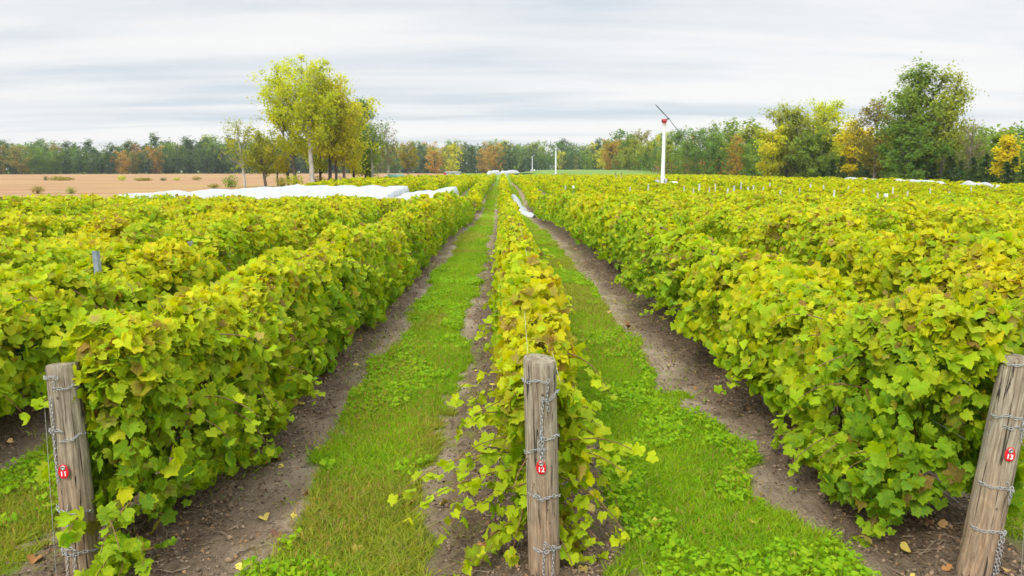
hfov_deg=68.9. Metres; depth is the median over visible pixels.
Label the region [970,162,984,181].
wood tree
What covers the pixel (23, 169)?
wood tree
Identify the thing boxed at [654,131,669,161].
wood tree
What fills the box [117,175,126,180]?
shrub
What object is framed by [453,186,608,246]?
grass
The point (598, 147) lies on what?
wood tree
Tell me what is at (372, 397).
seed heads
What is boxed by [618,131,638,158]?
wood tree
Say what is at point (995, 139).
wood tree
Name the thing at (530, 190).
vine row
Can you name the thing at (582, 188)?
vine row
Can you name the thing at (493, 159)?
wood tree
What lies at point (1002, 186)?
vine row
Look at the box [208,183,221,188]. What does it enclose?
shrub
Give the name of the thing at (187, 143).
wood tree
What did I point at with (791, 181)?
vine row
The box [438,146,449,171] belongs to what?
wood tree
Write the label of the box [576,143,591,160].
wood tree
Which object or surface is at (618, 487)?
clover
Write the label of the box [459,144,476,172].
wood tree
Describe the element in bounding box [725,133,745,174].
wood tree
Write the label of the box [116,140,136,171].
wood tree
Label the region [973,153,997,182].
wood tree
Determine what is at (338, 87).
tree
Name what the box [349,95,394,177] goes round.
tree
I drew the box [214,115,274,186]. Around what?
tree
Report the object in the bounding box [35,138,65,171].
wood tree
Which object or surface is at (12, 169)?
wood tree
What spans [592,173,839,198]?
vine row
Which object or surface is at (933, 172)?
wood tree
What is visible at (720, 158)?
wood tree
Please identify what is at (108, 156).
wood tree
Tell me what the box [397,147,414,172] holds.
wood tree
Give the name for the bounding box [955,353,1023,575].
wooden post
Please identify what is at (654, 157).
wood tree
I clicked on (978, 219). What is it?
vine row
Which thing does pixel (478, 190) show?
vine row
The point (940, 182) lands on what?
vine netting
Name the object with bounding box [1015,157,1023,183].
wood tree
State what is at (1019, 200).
vine row
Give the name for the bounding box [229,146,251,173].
wood tree
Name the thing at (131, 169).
wood tree
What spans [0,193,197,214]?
vine row
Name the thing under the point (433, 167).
wood tree
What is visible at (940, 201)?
vine row
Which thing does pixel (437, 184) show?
vine row
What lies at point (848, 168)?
tree
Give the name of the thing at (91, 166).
wood tree
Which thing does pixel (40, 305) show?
vine row
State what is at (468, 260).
grass
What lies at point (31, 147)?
wood tree
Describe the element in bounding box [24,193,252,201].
vine row
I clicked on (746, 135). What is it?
wood tree
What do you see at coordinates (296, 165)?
wood tree
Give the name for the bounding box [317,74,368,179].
tree
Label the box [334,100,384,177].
tree
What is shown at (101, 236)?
vine row
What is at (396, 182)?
vine row
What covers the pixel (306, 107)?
tree
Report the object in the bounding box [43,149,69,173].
wood tree
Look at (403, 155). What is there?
tree
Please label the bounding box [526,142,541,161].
wood tree
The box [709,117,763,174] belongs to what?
wood tree
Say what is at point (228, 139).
wood tree
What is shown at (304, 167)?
wood tree
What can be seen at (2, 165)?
wood tree
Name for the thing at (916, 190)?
vine row
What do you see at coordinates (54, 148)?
wood tree
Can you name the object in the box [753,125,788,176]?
tree
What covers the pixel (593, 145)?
wood tree
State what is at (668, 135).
wood tree
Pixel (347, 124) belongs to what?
tree
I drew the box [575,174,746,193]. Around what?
vine row
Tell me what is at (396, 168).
wood tree
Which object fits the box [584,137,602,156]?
wood tree
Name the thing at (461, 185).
vine row
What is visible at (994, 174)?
wood tree
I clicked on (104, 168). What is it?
wood tree
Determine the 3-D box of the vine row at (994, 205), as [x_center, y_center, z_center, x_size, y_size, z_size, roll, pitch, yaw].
[11.088,-2.767,28.362,2.602,2.153,36.718,0,9,-1]
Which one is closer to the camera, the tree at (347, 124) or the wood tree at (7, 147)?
the tree at (347, 124)
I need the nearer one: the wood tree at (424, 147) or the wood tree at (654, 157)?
the wood tree at (654, 157)
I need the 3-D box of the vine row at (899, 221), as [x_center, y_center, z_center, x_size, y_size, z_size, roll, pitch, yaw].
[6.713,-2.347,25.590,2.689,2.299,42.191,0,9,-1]
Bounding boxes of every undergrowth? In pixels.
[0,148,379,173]
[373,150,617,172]
[612,124,1023,180]
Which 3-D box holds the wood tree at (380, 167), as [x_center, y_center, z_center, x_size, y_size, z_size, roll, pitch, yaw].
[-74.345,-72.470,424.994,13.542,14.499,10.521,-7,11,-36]
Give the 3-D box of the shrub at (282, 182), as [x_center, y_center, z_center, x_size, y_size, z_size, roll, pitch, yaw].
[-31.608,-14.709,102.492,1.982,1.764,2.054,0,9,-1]
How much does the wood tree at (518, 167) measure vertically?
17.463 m
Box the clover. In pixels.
[0,267,881,575]
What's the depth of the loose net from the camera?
53.58 m
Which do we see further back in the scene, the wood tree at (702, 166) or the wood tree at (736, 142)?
the wood tree at (702, 166)
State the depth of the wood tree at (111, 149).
369.92 m
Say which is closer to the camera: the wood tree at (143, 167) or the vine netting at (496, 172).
the vine netting at (496, 172)
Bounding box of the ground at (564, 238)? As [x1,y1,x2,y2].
[0,170,1023,575]
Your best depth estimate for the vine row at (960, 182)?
101.97 m
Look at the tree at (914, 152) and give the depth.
95.22 m
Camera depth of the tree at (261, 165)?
99.64 m
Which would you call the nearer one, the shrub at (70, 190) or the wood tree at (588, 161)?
the shrub at (70, 190)
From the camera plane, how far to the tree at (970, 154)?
90.93 m
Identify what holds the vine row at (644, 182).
on the ground at (564, 238)
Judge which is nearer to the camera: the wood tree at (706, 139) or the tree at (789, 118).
the tree at (789, 118)
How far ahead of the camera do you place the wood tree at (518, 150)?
470.19 m
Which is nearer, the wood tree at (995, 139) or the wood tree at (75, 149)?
the wood tree at (995, 139)
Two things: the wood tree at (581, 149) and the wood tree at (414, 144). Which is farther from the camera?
the wood tree at (414, 144)
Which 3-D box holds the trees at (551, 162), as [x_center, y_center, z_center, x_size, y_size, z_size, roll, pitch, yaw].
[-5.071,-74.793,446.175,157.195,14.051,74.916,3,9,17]
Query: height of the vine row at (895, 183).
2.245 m
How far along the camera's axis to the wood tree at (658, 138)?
259.60 m
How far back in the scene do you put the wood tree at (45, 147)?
357.74 m
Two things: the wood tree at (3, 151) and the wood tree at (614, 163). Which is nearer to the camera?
the wood tree at (614, 163)
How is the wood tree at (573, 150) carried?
on the ground at (564, 238)
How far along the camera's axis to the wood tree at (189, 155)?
373.48 m
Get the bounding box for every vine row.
[0,192,267,238]
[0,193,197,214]
[0,193,399,268]
[0,194,267,268]
[0,197,409,417]
[20,190,475,575]
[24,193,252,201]
[299,174,413,185]
[326,174,428,185]
[345,174,440,186]
[371,174,454,186]
[387,198,658,575]
[397,174,464,191]
[418,173,477,190]
[447,173,486,195]
[468,173,496,210]
[496,173,514,208]
[508,173,542,208]
[519,174,569,193]
[527,174,607,195]
[533,191,1023,547]
[536,174,636,195]
[546,173,668,195]
[554,173,703,195]
[565,173,717,194]
[573,192,1023,354]
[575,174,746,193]
[583,174,782,194]
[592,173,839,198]
[602,174,868,197]
[610,174,896,198]
[622,174,930,196]
[625,188,1023,290]
[631,174,936,196]
[635,174,1005,198]
[649,174,1018,197]
[663,190,1023,233]
[666,174,1023,195]
[671,174,1023,194]
[684,174,1023,194]
[685,174,1023,194]
[702,174,1023,186]
[735,194,1013,230]
[838,197,1023,211]
[842,195,1023,204]
[852,193,1023,207]
[869,192,1023,200]
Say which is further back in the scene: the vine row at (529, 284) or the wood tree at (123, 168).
the wood tree at (123, 168)
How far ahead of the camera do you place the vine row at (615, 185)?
72.35 m
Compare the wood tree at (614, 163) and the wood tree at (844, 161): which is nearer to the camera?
the wood tree at (844, 161)
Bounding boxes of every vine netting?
[119,184,408,199]
[396,186,458,200]
[487,170,499,174]
[499,170,518,174]
[845,177,945,184]
[962,181,999,192]
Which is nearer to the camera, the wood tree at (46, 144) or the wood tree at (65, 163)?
the wood tree at (65, 163)
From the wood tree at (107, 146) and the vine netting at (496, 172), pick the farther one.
the wood tree at (107, 146)
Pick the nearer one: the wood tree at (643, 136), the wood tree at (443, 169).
the wood tree at (643, 136)
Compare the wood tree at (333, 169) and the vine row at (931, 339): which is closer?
the vine row at (931, 339)
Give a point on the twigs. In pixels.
(928, 549)
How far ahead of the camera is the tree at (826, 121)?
126.35 m
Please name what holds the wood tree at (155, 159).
on the ground at (564, 238)
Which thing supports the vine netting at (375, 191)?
on the vine row at (10, 199)
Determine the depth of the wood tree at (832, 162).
121.66 m
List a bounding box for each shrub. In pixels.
[29,185,44,193]
[45,176,73,180]
[66,186,76,193]
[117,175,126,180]
[132,177,151,180]
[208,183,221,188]
[221,174,239,187]
[273,175,288,185]
[286,172,303,184]
[314,175,327,181]
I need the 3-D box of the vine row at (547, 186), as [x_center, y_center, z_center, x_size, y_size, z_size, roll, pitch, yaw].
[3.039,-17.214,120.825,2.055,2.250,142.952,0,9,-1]
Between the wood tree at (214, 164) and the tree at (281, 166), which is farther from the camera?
the wood tree at (214, 164)
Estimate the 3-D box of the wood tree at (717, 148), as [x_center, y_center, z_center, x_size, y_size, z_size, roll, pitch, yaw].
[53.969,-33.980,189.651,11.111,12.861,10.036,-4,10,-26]
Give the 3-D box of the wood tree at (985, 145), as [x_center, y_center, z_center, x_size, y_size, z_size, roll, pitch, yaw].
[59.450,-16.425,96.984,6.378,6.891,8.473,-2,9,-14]
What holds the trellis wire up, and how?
hanging from the wooden post at (72, 462)
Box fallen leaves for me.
[1,244,1010,575]
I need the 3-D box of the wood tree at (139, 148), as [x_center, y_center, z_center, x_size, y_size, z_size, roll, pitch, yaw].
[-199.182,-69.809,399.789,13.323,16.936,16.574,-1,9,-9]
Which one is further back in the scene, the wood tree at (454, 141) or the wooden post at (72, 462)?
the wood tree at (454, 141)
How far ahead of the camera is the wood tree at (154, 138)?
399.75 m
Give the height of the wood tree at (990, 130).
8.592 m
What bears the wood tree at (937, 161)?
on the ground at (564, 238)
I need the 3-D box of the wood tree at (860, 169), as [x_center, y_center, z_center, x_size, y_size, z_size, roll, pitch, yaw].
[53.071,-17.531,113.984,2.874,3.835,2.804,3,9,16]
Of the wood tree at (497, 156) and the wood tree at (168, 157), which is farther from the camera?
the wood tree at (497, 156)
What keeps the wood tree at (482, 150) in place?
on the ground at (564, 238)
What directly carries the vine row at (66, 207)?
on the ground at (564, 238)
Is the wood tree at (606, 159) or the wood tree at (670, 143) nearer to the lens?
the wood tree at (670, 143)
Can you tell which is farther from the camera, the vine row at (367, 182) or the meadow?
the meadow
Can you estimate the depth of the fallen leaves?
4.42 m
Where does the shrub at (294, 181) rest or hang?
on the ground at (564, 238)
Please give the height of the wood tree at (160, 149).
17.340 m
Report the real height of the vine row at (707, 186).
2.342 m
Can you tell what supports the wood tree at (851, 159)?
on the ground at (564, 238)
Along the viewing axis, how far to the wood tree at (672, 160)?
221.74 m
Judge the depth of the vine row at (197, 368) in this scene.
4.61 m
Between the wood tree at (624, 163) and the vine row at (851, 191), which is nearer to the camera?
the vine row at (851, 191)
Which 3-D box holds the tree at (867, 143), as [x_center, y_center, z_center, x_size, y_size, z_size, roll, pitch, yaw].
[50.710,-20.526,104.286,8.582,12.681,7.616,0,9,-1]
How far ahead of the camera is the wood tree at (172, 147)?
386.35 m
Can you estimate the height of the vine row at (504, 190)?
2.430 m
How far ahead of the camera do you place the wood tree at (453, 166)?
372.71 m
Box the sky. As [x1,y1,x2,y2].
[0,0,1023,171]
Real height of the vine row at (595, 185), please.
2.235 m
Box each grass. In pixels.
[0,348,1023,575]
[384,244,778,352]
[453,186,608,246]
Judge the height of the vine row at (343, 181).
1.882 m
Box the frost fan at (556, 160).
[553,144,560,174]
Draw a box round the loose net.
[511,194,536,217]
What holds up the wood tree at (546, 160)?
on the ground at (564, 238)
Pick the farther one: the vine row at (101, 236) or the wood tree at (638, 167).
the wood tree at (638, 167)
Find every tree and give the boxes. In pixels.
[0,139,12,171]
[0,140,11,169]
[0,142,12,173]
[3,144,32,173]
[4,152,20,173]
[14,144,28,168]
[22,141,48,170]
[24,139,46,173]
[26,145,48,173]
[26,148,51,173]
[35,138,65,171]
[41,145,53,171]
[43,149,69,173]
[47,143,69,165]
[57,148,74,173]
[58,141,72,170]
[62,145,83,171]
[69,143,84,169]
[72,138,99,170]
[72,153,88,173]
[82,151,101,173]
[93,154,107,173]
[95,149,107,173]
[97,142,130,172]
[101,145,119,171]
[101,149,118,173]
[110,150,131,173]
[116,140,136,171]
[123,150,141,173]
[128,143,152,171]
[129,143,144,172]
[133,150,156,173]
[135,145,166,173]
[144,132,170,172]
[144,141,172,173]
[154,142,179,173]
[161,144,188,173]
[165,142,187,171]
[178,135,203,173]
[182,150,196,173]
[188,134,225,166]
[191,137,216,171]
[191,145,215,173]
[201,141,228,173]
[212,148,229,173]
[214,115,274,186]
[217,140,248,172]
[218,145,242,173]
[222,133,245,171]
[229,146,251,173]
[232,126,287,186]
[245,52,344,181]
[245,75,327,177]
[256,57,300,185]
[258,135,308,185]
[275,69,376,179]
[287,154,302,172]
[294,130,332,180]
[298,149,308,173]
[303,83,383,177]
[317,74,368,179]
[326,159,341,172]
[332,161,350,172]
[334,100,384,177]
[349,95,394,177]
[361,121,387,176]
[374,148,388,172]
[379,125,401,173]
[380,144,404,172]
[384,141,409,172]
[393,142,420,174]
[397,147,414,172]
[398,142,416,169]
[405,140,419,171]
[412,142,432,172]
[418,143,433,163]
[418,147,446,172]
[422,141,437,150]
[424,147,444,173]
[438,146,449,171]
[438,152,448,172]
[441,139,466,167]
[442,143,463,171]
[446,146,466,171]
[451,143,468,166]
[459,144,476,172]
[463,145,479,172]
[470,143,493,166]
[473,147,491,172]
[480,142,511,171]
[486,147,504,171]
[487,139,511,166]
[493,141,514,169]
[496,144,524,170]
[510,143,527,171]
[512,144,534,172]
[521,148,539,169]
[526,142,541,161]
[531,140,554,167]
[537,151,551,169]
[545,142,569,164]
[548,137,567,169]
[556,141,577,167]
[557,150,566,169]
[566,143,581,168]
[570,148,589,168]
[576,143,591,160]
[579,149,596,169]
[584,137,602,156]
[586,142,596,162]
[588,142,601,168]
[592,148,605,169]
[595,128,631,169]
[599,139,620,169]
[600,138,616,168]
[611,140,630,169]
[611,160,616,169]
[616,146,632,169]
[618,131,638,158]
[624,138,642,168]
[625,129,656,156]
[631,153,641,169]
[632,144,649,169]
[636,141,653,169]
[636,151,651,170]
[650,131,674,169]
[650,143,659,168]
[651,149,658,168]
[653,131,682,170]
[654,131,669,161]
[660,144,676,173]
[666,130,674,162]
[670,125,713,170]
[670,146,685,174]
[671,127,691,164]
[677,139,693,173]
[688,148,702,173]
[690,127,710,170]
[699,134,709,171]
[701,138,715,174]
[702,119,725,173]
[703,132,722,173]
[703,135,729,174]
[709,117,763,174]
[710,129,739,165]
[719,128,736,174]
[720,123,762,174]
[725,131,743,169]
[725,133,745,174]
[734,138,763,175]
[740,123,767,157]
[743,139,780,175]
[751,97,827,176]
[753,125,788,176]
[783,126,840,177]
[796,98,860,173]
[811,139,836,176]
[824,158,837,177]
[827,115,888,176]
[834,141,850,176]
[834,156,847,178]
[837,138,872,176]
[842,97,898,178]
[849,161,865,177]
[854,139,883,178]
[856,159,872,177]
[869,51,960,170]
[872,117,966,179]
[922,60,988,178]
[924,155,938,179]
[932,139,967,179]
[937,154,958,182]
[947,134,994,181]
[951,126,1002,169]
[951,158,965,181]
[952,119,989,180]
[959,157,978,180]
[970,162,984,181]
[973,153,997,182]
[975,123,990,145]
[978,132,1004,169]
[983,127,1021,179]
[985,131,1023,179]
[989,159,1000,183]
[994,161,1012,183]
[997,136,1023,179]
[1002,155,1022,183]
[1009,121,1023,151]
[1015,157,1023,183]
[1017,135,1023,166]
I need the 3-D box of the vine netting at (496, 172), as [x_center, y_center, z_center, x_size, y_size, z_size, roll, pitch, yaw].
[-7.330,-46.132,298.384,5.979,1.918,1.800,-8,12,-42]
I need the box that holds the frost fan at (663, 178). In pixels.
[655,104,678,182]
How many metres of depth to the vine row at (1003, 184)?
79.72 m
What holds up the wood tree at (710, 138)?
on the ground at (564, 238)
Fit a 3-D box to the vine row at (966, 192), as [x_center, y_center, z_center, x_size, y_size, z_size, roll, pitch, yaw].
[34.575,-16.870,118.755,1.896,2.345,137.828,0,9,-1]
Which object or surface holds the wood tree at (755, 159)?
on the ground at (564, 238)
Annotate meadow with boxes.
[486,170,675,174]
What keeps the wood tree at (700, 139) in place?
on the ground at (564, 238)
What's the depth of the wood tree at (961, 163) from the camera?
89.65 m
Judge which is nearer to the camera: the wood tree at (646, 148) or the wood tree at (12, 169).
the wood tree at (646, 148)
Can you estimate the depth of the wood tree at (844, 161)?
124.75 m
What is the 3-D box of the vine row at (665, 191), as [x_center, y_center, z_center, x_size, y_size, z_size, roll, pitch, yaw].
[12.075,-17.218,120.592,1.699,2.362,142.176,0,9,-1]
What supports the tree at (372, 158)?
on the ground at (564, 238)
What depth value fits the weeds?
7.53 m
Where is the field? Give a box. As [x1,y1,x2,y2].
[0,173,443,198]
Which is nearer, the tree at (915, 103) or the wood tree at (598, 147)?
the tree at (915, 103)
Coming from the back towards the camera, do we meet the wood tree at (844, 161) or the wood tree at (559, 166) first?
the wood tree at (559, 166)
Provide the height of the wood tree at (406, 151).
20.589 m
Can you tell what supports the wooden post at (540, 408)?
on the ground at (564, 238)
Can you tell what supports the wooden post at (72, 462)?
on the ground at (564, 238)
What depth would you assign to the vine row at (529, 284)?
4.12 m
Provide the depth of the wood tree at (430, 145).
486.54 m
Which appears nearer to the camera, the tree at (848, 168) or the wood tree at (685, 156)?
the tree at (848, 168)
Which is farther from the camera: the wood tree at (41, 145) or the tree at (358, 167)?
the wood tree at (41, 145)
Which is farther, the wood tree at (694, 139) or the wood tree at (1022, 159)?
the wood tree at (694, 139)
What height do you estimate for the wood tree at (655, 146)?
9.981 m
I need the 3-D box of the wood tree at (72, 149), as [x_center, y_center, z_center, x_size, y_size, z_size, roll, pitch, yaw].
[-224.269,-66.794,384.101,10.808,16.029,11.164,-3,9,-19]
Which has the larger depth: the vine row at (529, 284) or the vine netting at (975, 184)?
the vine netting at (975, 184)
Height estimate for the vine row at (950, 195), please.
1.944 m
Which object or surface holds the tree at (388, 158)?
on the ground at (564, 238)
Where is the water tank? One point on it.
(393, 175)
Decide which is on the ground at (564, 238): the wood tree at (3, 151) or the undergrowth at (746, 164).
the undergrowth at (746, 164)
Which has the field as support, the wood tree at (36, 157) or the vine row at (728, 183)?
the wood tree at (36, 157)
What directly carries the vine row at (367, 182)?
on the ground at (564, 238)
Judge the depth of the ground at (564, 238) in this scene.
5.04 m
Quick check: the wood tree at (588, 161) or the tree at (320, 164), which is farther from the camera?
the wood tree at (588, 161)
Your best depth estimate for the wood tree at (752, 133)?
181.32 m
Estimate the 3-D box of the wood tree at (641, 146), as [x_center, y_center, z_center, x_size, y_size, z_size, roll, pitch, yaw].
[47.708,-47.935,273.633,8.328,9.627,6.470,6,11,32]
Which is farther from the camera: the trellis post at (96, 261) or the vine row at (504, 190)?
the vine row at (504, 190)
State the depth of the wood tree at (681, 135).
233.92 m
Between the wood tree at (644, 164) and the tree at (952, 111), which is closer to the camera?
the tree at (952, 111)
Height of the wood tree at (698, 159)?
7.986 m
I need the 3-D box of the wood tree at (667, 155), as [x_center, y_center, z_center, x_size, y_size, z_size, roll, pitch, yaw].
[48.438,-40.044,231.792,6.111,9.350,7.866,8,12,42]
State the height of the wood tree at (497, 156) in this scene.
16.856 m
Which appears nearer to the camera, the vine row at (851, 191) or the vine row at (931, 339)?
the vine row at (931, 339)
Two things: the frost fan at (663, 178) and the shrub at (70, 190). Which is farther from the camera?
the frost fan at (663, 178)
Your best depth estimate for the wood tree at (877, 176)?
115.73 m
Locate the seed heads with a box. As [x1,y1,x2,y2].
[0,315,841,575]
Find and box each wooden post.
[43,361,99,575]
[521,353,561,575]
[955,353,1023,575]
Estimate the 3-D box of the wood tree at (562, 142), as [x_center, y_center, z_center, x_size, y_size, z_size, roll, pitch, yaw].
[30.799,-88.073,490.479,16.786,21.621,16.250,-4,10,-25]
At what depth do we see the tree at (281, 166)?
105.83 m
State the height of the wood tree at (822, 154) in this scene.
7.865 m
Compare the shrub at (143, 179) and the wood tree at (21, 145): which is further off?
the wood tree at (21, 145)
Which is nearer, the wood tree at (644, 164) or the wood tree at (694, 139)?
the wood tree at (694, 139)
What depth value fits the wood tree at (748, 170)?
160.79 m
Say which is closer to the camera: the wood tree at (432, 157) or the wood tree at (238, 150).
the wood tree at (238, 150)
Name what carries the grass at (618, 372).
on the ground at (564, 238)
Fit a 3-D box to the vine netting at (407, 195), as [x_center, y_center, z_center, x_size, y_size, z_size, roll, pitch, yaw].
[-6.344,-6.729,56.254,4.250,1.640,11.600,0,9,-1]
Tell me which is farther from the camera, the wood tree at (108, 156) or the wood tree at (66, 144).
the wood tree at (66, 144)
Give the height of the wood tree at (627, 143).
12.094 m
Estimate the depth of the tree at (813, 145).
124.53 m
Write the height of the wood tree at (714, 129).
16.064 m
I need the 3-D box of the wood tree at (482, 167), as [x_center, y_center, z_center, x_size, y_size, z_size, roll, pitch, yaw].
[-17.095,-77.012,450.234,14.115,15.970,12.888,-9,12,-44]
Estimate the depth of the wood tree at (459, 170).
454.05 m
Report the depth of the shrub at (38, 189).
73.73 m
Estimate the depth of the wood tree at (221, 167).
375.51 m
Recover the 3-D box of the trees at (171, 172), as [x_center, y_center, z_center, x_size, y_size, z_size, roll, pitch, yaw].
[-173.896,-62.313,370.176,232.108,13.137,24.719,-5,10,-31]
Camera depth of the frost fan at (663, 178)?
80.72 m
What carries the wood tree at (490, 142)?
on the ground at (564, 238)
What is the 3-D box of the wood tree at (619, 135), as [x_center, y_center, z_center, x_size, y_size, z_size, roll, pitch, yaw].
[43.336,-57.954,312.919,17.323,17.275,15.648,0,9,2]
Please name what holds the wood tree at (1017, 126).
on the ground at (564, 238)
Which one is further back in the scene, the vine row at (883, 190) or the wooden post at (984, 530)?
the vine row at (883, 190)
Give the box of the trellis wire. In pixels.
[44,407,55,569]
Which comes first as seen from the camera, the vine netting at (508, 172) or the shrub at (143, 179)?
the shrub at (143, 179)
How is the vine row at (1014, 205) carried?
on the ground at (564, 238)
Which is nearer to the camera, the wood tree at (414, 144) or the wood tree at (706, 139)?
the wood tree at (706, 139)
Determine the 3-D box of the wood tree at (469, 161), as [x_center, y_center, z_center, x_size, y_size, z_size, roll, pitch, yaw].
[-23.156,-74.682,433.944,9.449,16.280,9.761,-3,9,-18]
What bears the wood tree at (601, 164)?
on the ground at (564, 238)
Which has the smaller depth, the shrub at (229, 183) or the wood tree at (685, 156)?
the shrub at (229, 183)
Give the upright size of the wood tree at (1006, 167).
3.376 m
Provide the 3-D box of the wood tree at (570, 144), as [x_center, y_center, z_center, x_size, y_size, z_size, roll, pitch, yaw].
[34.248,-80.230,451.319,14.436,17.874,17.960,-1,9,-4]
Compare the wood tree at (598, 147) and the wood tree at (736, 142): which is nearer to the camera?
the wood tree at (736, 142)
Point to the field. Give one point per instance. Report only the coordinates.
(88, 184)
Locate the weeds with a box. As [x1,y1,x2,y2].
[13,250,786,575]
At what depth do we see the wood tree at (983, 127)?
117.10 m
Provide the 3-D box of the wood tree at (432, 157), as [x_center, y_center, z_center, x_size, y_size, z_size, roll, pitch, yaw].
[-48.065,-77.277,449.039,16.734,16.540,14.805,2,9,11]
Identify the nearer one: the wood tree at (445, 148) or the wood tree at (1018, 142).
the wood tree at (1018, 142)
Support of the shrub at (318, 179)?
on the ground at (564, 238)
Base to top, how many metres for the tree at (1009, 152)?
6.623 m
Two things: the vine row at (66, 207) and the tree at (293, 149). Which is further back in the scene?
the tree at (293, 149)
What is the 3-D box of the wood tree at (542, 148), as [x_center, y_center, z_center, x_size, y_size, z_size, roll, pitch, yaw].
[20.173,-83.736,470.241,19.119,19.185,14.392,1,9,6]
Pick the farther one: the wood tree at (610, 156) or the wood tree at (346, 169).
the wood tree at (346, 169)
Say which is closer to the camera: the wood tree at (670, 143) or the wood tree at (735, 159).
the wood tree at (735, 159)
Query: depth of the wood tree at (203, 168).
369.87 m
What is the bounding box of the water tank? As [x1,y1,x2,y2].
[385,174,403,177]
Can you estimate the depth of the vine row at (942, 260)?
8.83 m
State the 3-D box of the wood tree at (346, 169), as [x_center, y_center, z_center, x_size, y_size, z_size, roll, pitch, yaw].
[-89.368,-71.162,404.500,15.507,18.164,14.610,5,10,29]
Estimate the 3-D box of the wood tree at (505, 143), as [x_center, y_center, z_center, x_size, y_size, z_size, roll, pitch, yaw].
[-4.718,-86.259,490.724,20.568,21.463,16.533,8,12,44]
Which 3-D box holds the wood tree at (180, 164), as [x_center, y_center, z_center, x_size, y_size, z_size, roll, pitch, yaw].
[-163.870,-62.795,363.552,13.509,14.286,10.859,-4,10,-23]
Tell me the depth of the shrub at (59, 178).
165.93 m
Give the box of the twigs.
[0,265,1022,575]
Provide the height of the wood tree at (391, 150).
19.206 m
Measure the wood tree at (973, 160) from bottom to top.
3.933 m
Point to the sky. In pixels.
(473, 72)
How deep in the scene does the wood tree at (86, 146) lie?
359.51 m
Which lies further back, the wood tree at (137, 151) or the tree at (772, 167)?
the wood tree at (137, 151)
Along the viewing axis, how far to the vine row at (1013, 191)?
68.72 m
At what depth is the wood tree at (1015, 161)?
82.45 m
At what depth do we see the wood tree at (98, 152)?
364.35 m
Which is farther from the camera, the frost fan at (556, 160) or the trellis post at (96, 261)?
the frost fan at (556, 160)
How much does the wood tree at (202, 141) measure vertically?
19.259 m
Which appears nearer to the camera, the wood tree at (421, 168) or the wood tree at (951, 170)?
the wood tree at (951, 170)
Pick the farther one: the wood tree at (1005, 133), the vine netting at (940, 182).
the wood tree at (1005, 133)
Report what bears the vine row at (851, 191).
on the ground at (564, 238)
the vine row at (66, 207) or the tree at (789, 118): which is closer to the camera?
the vine row at (66, 207)
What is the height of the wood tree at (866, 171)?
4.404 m
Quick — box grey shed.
[446,172,460,174]
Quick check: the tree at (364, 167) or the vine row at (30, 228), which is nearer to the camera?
the vine row at (30, 228)
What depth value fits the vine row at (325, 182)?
75.29 m
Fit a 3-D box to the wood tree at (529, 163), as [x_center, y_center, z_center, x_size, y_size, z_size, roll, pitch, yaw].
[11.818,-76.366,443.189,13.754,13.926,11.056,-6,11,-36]
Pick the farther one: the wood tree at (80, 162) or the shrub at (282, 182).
the wood tree at (80, 162)
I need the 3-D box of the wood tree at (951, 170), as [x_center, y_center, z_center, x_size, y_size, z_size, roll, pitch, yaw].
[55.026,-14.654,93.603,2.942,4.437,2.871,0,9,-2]
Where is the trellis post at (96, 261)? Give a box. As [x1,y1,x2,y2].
[92,251,101,274]
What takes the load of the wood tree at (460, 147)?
on the ground at (564, 238)
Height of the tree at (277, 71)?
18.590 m
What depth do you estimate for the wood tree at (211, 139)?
390.69 m
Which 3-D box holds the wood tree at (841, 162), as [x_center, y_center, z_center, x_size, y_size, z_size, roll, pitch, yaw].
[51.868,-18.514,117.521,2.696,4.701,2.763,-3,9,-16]
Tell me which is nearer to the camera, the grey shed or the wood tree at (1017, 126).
the wood tree at (1017, 126)
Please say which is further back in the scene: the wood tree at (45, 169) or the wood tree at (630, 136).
the wood tree at (45, 169)
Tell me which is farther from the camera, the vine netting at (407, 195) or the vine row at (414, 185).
the vine row at (414, 185)
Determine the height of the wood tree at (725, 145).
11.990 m
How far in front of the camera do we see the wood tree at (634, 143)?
280.59 m
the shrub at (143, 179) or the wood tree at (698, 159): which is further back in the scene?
the wood tree at (698, 159)
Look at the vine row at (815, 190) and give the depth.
61.23 m
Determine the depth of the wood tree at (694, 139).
209.59 m
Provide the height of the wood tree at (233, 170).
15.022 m
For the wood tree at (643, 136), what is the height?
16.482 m
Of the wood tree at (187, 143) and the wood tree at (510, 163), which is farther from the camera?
the wood tree at (510, 163)

